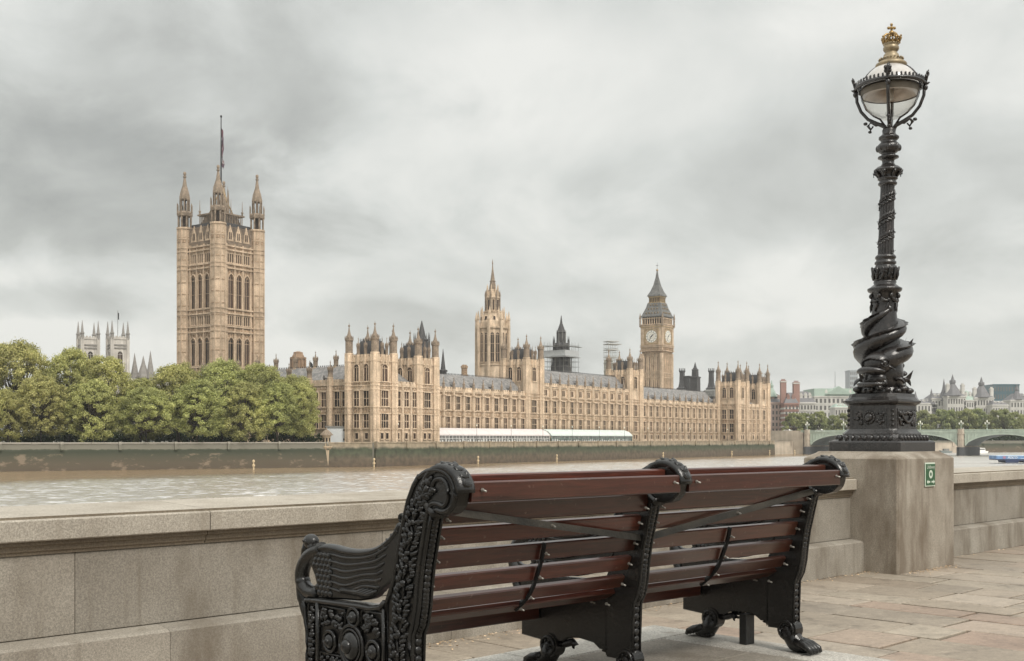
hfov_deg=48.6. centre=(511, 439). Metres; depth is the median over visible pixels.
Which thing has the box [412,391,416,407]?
window
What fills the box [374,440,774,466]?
terrace wall
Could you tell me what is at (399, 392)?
window
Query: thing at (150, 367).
church spire
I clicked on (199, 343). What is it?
arched window
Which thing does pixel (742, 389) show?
window
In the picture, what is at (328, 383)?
palace wing
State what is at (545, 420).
window
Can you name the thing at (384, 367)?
window
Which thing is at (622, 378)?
window
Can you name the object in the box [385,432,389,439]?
window
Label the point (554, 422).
window
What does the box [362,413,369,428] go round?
window
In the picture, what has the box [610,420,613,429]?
window
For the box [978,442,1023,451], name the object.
quay wall
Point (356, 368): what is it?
window
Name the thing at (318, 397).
window
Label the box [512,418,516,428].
window
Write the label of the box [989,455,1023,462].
blue barge
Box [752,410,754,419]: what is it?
window
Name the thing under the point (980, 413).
embankment tree
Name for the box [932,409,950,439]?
embankment tree
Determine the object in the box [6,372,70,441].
plane tree
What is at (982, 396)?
town building
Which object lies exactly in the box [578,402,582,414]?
window
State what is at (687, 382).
roof chimney
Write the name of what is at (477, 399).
window
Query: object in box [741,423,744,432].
window
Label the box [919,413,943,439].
embankment tree
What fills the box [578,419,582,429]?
window
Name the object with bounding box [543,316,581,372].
ventilation tower
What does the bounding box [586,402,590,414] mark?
window
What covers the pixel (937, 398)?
town building
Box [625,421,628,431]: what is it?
window
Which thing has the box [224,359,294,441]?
plane tree
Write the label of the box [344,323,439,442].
palace pavilion
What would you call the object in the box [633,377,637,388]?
window
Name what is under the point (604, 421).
window
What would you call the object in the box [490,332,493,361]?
tall window
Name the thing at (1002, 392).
town building
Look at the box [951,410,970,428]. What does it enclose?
embankment tree
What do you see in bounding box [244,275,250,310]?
tall window
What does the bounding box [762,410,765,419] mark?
window
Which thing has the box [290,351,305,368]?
stone turret
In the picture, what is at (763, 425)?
window
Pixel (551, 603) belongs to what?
park bench
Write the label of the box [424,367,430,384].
window
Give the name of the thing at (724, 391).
window
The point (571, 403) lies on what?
window
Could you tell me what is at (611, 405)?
window
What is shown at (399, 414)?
window
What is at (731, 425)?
window
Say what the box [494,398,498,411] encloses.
window
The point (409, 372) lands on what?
window
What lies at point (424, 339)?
lantern turret
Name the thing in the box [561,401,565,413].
window
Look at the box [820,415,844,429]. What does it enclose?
embankment tree
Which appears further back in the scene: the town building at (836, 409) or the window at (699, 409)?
the town building at (836, 409)
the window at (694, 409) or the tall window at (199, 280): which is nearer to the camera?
the tall window at (199, 280)
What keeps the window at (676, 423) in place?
in the palace wing at (679, 413)
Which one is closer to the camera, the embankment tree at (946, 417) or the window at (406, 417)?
the window at (406, 417)
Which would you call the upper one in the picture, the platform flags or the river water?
the river water
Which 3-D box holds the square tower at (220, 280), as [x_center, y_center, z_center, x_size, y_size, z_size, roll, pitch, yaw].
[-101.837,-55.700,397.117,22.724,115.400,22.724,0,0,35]
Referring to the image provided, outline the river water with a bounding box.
[0,452,1023,506]
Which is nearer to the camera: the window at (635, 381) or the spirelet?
the spirelet
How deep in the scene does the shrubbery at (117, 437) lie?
285.44 m
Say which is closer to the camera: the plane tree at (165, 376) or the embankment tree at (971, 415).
the plane tree at (165, 376)
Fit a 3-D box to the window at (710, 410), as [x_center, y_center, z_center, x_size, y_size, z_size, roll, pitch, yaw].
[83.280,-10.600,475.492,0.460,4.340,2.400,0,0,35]
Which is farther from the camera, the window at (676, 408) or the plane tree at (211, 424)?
the window at (676, 408)
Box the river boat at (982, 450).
[980,448,987,452]
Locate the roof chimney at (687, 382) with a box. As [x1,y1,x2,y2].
[684,376,690,390]
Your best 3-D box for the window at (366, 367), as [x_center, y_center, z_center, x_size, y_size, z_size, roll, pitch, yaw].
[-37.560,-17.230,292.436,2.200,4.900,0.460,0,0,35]
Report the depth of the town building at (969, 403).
840.00 m
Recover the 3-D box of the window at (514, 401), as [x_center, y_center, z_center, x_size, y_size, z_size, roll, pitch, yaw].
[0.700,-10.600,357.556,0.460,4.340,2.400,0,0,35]
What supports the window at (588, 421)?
in the palace wing at (611, 399)
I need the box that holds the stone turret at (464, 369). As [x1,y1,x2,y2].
[461,365,467,375]
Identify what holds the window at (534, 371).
in the palace wing at (611, 399)
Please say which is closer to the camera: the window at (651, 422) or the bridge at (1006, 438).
the window at (651, 422)
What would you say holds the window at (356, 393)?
in the palace pavilion at (385, 393)
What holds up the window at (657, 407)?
in the palace wing at (679, 413)
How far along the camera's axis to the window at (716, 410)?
480.59 m
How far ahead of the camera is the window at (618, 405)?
412.22 m
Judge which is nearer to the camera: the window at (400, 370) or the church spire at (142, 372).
the window at (400, 370)
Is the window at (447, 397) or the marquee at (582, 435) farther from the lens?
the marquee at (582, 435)
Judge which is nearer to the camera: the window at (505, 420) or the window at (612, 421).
the window at (505, 420)
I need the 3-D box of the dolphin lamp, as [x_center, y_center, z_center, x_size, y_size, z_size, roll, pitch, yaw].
[4.726,-2.574,14.437,1.091,5.449,1.006,0,0,-45]
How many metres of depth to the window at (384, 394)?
293.99 m
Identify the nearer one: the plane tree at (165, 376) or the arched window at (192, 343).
the plane tree at (165, 376)
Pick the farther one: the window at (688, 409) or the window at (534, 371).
the window at (688, 409)
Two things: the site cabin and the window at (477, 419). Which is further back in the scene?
the window at (477, 419)
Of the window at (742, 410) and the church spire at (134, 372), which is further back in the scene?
the church spire at (134, 372)
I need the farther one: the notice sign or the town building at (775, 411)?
the town building at (775, 411)
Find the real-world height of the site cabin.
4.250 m
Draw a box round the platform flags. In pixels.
[557,639,804,660]
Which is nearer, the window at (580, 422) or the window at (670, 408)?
the window at (580, 422)
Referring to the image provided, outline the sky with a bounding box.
[0,0,1023,435]
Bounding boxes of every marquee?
[440,428,549,441]
[543,429,631,440]
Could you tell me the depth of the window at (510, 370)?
366.95 m
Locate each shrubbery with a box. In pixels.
[1,430,322,441]
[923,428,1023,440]
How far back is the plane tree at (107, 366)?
265.30 m
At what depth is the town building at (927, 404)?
850.00 m
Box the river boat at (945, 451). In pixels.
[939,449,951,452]
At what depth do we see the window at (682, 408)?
454.34 m
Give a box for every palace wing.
[176,351,355,441]
[440,373,525,428]
[500,334,643,440]
[644,386,717,440]
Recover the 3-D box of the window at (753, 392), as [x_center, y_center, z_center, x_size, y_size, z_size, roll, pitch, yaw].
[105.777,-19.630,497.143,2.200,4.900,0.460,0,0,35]
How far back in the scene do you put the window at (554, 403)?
376.85 m
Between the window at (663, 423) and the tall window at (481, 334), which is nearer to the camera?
the window at (663, 423)
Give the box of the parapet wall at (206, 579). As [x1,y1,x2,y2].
[0,477,863,660]
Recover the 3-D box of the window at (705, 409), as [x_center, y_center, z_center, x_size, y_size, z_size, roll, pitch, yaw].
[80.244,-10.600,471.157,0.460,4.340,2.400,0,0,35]
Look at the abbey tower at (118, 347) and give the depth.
558.13 m
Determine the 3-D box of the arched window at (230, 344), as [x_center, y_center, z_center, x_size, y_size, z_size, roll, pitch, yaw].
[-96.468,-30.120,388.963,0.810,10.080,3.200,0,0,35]
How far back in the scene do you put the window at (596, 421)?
399.15 m
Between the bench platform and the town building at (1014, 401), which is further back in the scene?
the town building at (1014, 401)
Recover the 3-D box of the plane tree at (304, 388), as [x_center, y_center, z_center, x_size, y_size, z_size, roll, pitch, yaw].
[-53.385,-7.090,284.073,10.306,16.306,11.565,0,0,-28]
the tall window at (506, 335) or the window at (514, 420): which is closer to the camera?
the window at (514, 420)
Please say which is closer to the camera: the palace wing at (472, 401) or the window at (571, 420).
the palace wing at (472, 401)
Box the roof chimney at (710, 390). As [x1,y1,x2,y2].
[704,368,714,398]
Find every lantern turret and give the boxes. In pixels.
[413,321,429,354]
[689,363,700,391]
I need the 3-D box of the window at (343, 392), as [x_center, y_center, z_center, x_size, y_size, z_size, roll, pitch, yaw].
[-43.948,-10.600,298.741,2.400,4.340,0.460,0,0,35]
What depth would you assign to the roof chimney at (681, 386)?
718.79 m
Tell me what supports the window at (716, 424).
in the palace wing at (679, 413)
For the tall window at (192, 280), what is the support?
in the square tower at (220, 280)
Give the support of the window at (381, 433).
in the palace pavilion at (385, 393)
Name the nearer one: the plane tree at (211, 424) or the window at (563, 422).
the plane tree at (211, 424)
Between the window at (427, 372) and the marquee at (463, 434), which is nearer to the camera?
the window at (427, 372)
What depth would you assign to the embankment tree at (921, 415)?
694.65 m
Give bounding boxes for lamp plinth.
[804,451,953,574]
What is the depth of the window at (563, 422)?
381.38 m
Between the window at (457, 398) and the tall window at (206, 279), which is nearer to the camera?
the window at (457, 398)
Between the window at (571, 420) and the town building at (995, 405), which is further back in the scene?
the town building at (995, 405)
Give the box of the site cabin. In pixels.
[325,426,344,441]
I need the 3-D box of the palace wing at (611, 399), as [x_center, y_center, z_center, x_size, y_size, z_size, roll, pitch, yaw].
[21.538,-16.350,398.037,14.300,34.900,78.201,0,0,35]
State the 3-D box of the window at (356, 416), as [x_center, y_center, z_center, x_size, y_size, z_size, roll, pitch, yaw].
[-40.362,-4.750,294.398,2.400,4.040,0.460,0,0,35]
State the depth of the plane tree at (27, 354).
261.10 m
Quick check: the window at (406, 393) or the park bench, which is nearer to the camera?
the park bench
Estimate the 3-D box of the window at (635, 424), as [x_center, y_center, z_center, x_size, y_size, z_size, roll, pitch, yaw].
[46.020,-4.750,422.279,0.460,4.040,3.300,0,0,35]
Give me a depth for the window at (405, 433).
300.82 m
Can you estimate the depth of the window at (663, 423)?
441.23 m
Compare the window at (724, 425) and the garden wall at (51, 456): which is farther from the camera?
the window at (724, 425)
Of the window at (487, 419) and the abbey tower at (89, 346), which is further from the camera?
the abbey tower at (89, 346)
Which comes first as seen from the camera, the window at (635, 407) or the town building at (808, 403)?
the window at (635, 407)
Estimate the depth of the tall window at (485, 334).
474.52 m
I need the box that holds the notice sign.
[925,462,934,486]
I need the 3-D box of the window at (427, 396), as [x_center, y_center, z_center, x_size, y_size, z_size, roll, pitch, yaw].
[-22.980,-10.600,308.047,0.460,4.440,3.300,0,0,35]
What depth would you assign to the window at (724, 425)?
480.47 m
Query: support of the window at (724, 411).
in the palace pavilion at (743, 400)
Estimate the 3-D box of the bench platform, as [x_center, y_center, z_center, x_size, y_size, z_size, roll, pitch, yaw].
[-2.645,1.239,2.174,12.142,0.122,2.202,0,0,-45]
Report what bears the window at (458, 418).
in the palace wing at (472, 401)
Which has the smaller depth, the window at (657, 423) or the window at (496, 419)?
the window at (496, 419)
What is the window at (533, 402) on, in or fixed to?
in the palace wing at (611, 399)
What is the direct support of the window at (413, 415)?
in the palace pavilion at (385, 393)
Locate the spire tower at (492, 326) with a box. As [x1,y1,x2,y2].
[475,260,509,377]
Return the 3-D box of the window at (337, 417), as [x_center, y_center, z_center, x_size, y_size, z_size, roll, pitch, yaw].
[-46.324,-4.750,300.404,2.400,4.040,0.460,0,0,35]
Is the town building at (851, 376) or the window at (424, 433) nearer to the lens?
the window at (424, 433)
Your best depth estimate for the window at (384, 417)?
293.99 m
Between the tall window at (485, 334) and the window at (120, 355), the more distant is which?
the window at (120, 355)
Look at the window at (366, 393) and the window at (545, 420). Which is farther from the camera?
the window at (545, 420)
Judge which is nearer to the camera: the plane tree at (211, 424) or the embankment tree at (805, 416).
the plane tree at (211, 424)
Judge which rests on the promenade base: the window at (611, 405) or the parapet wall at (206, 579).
the parapet wall at (206, 579)
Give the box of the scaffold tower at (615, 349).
[603,341,621,374]
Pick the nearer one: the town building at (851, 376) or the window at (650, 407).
the window at (650, 407)
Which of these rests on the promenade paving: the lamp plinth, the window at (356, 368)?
the lamp plinth
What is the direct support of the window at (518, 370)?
in the palace wing at (611, 399)
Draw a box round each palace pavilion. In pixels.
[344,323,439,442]
[715,361,770,440]
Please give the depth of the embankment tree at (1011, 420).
681.29 m
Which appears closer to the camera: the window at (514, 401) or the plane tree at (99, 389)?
the plane tree at (99, 389)
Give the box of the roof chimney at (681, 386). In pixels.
[676,368,685,389]
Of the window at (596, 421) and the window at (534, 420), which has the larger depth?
the window at (596, 421)
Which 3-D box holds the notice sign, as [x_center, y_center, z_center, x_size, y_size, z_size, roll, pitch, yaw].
[5.142,0.435,13.950,0.266,0.294,0.020,0,0,-45]
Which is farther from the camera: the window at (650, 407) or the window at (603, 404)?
the window at (650, 407)
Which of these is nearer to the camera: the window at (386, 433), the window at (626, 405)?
the window at (386, 433)
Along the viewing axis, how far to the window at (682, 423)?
454.34 m
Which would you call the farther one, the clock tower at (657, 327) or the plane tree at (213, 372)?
the clock tower at (657, 327)
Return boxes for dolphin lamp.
[829,23,934,451]
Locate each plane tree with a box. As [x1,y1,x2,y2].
[0,337,51,441]
[0,387,34,441]
[0,393,8,431]
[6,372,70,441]
[37,346,100,441]
[60,378,123,441]
[65,354,134,441]
[114,385,179,441]
[115,377,165,441]
[148,361,209,441]
[166,378,228,441]
[189,356,251,441]
[219,381,273,441]
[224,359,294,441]
[251,380,305,441]
[269,373,321,441]
[283,379,320,441]
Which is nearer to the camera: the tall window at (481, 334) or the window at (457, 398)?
the window at (457, 398)
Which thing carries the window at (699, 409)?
in the palace wing at (679, 413)
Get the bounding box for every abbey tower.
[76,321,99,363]
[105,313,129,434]
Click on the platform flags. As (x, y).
(664, 650)
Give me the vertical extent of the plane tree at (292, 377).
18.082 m
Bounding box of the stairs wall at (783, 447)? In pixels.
[775,441,792,453]
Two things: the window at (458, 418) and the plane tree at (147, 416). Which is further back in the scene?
the window at (458, 418)
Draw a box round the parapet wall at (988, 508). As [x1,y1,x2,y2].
[954,465,1023,555]
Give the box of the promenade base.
[426,545,1023,644]
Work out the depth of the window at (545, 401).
372.37 m
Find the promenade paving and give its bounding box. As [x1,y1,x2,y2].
[426,546,1023,660]
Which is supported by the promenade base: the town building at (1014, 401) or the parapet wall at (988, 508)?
the parapet wall at (988, 508)
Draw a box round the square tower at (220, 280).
[176,115,264,371]
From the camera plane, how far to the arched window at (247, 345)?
395.61 m
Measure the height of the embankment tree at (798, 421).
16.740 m
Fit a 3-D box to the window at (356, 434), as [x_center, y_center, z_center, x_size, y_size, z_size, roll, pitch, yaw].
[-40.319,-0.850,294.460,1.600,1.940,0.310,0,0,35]
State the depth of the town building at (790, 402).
643.50 m
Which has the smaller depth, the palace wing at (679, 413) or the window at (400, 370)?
the window at (400, 370)
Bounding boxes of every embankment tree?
[781,413,806,430]
[800,413,817,429]
[806,410,830,429]
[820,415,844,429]
[830,412,847,429]
[916,409,930,435]
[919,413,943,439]
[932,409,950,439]
[940,408,962,435]
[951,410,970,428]
[959,408,979,430]
[967,408,985,427]
[976,414,988,430]
[982,409,1006,438]
[991,408,1017,430]
[1005,411,1023,430]
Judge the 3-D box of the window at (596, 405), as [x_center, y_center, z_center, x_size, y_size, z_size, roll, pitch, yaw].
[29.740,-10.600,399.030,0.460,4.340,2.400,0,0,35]
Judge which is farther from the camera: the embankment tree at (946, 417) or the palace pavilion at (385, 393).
the embankment tree at (946, 417)
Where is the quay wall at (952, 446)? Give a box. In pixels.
[935,442,956,451]
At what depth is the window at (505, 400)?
353.93 m
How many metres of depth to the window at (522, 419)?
361.53 m
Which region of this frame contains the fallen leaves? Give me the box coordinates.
[428,549,998,649]
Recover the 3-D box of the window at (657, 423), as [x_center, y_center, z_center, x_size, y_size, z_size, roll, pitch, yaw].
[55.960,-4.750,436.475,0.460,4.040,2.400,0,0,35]
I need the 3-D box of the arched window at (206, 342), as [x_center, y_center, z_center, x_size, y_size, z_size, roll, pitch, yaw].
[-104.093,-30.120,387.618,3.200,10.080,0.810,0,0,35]
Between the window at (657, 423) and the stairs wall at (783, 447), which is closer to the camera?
the window at (657, 423)
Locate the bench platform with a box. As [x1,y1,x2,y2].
[462,625,894,660]
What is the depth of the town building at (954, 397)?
840.00 m
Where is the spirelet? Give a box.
[440,351,447,373]
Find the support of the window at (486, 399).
in the palace wing at (472, 401)
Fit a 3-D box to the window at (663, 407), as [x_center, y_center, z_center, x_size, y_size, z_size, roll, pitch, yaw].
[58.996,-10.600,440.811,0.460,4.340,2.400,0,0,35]
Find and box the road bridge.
[771,429,1023,455]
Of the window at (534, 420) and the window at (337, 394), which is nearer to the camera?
the window at (337, 394)
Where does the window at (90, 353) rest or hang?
in the abbey tower at (89, 346)
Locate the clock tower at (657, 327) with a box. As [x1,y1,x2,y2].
[639,265,674,388]
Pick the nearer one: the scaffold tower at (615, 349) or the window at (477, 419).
the window at (477, 419)
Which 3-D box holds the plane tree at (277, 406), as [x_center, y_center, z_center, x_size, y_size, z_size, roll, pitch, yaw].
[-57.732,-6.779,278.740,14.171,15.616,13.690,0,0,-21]
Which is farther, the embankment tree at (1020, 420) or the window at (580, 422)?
the embankment tree at (1020, 420)
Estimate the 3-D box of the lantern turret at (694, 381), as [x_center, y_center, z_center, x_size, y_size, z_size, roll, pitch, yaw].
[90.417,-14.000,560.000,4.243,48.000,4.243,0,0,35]
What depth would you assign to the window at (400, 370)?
308.48 m
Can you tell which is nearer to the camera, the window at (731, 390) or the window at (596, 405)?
the window at (596, 405)
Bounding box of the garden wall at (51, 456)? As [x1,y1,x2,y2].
[0,442,329,471]
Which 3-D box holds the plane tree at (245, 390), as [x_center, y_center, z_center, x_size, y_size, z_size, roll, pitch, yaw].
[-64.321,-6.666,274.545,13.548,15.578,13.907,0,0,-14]
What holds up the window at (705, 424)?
in the palace wing at (679, 413)
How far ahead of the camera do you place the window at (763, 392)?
499.30 m
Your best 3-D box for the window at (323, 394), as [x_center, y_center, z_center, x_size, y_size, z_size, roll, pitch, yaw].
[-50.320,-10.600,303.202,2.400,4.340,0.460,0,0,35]
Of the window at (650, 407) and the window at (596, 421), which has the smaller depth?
the window at (596, 421)
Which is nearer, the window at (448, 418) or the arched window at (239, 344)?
the window at (448, 418)
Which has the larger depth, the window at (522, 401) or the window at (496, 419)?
the window at (522, 401)
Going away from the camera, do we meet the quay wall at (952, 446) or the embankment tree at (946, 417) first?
the quay wall at (952, 446)
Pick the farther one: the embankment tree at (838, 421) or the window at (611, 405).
the embankment tree at (838, 421)
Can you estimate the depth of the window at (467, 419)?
338.30 m
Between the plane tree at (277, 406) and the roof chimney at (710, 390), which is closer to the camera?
the plane tree at (277, 406)
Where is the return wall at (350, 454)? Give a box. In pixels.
[328,442,372,466]
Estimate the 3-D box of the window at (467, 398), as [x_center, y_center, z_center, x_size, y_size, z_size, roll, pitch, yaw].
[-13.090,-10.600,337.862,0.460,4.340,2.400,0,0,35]
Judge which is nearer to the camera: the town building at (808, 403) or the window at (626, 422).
the window at (626, 422)
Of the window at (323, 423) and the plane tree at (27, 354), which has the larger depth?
the window at (323, 423)
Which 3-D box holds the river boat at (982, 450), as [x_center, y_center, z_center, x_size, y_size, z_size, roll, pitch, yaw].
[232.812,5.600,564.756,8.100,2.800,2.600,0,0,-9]
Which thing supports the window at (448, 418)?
in the palace wing at (472, 401)
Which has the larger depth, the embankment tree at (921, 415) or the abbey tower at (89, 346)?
the embankment tree at (921, 415)
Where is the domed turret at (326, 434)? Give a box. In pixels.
[320,427,332,461]
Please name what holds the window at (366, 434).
in the palace pavilion at (385, 393)
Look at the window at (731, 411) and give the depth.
478.60 m
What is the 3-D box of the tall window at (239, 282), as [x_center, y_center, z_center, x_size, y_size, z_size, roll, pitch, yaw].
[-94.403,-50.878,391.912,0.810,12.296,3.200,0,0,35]
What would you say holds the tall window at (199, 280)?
in the square tower at (220, 280)
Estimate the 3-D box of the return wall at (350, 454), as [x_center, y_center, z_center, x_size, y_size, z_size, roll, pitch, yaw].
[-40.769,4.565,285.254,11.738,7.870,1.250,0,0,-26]
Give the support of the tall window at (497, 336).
in the spire tower at (492, 326)
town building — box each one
[771,380,780,430]
[779,379,799,430]
[799,391,816,426]
[803,386,854,420]
[829,404,847,426]
[845,370,857,387]
[914,389,937,416]
[924,380,944,429]
[942,374,966,428]
[964,391,976,409]
[972,377,994,418]
[984,384,1019,400]
[986,401,1008,416]
[1002,385,1023,427]
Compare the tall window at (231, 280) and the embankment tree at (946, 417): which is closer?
the tall window at (231, 280)
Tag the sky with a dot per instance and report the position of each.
(398, 150)
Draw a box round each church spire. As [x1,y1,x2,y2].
[131,353,137,377]
[136,356,146,377]
[147,351,154,403]
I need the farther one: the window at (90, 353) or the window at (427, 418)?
the window at (90, 353)
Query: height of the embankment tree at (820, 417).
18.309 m
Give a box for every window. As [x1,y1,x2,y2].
[87,350,93,359]
[116,350,123,366]
[190,274,195,309]
[190,337,195,366]
[197,273,202,308]
[197,337,202,365]
[204,272,209,307]
[204,336,209,365]
[227,273,234,308]
[227,337,234,362]
[236,274,242,309]
[236,337,242,366]
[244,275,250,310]
[244,338,250,366]
[314,414,319,428]
[316,392,319,407]
[320,391,326,407]
[320,414,326,428]
[333,391,340,406]
[333,414,340,425]
[341,391,344,406]
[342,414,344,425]
[352,390,359,406]
[352,413,359,428]
[353,364,359,381]
[354,432,358,439]
[362,390,369,406]
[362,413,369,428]
[363,363,369,381]
[364,432,368,439]
[380,389,389,406]
[380,413,389,428]
[380,432,384,439]
[381,363,388,381]
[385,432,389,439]
[398,367,403,376]
[398,391,401,406]
[398,413,401,428]
[404,391,409,407]
[404,414,409,428]
[404,432,408,439]
[406,366,412,381]
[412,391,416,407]
[412,414,416,428]
[412,432,415,439]
[423,392,431,407]
[423,414,431,428]
[423,432,426,439]
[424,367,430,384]
[445,395,450,409]
[445,416,450,427]
[455,396,460,410]
[455,416,460,427]
[465,396,470,410]
[465,416,470,427]
[475,397,479,410]
[475,417,479,427]
[480,332,483,362]
[484,332,486,361]
[484,397,489,411]
[485,417,489,428]
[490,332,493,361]
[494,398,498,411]
[494,417,498,428]
[495,332,499,361]
[503,398,507,411]
[503,417,507,428]
[505,333,507,359]
[507,367,513,381]
[512,399,516,412]
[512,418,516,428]
[516,366,521,381]
[520,399,525,412]
[521,418,524,428]
[531,367,536,381]
[531,399,536,412]
[531,418,536,428]
[544,400,547,413]
[544,419,547,428]
[552,401,556,413]
[552,419,556,428]
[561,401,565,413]
[561,419,565,428]
[570,402,573,413]
[570,419,573,429]
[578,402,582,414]
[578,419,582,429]
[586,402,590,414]
[587,420,590,429]
[594,403,598,414]
[595,420,598,429]
[602,403,606,415]
[602,420,605,429]
[610,404,613,415]
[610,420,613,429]
[617,404,621,415]
[620,376,625,388]
[625,404,628,415]
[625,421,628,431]
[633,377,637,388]
[633,405,637,416]
[633,421,637,431]
[649,406,652,416]
[650,421,652,431]
[656,406,658,416]
[656,422,658,431]
[662,406,665,417]
[662,422,665,431]
[669,407,671,417]
[675,407,677,417]
[675,422,677,431]
[681,407,683,417]
[681,422,683,431]
[687,408,689,417]
[693,408,695,418]
[698,408,700,418]
[704,408,706,418]
[704,423,706,432]
[709,409,711,418]
[715,409,717,418]
[715,423,717,432]
[721,409,726,418]
[721,423,726,432]
[722,387,726,398]
[729,387,733,398]
[729,409,733,418]
[729,423,734,432]
[741,387,744,398]
[741,409,744,418]
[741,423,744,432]
[751,389,755,399]
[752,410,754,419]
[762,389,765,399]
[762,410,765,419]
[762,424,765,432]
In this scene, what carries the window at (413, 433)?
in the palace pavilion at (385, 393)
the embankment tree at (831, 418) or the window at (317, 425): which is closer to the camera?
the window at (317, 425)
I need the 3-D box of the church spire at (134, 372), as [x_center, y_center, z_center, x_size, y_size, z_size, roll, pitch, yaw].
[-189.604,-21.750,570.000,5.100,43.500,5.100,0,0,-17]
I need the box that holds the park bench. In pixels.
[295,455,849,660]
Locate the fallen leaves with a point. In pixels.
(681, 604)
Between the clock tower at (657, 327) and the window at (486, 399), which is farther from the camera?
the clock tower at (657, 327)
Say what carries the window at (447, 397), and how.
in the palace wing at (472, 401)
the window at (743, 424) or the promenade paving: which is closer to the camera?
the promenade paving

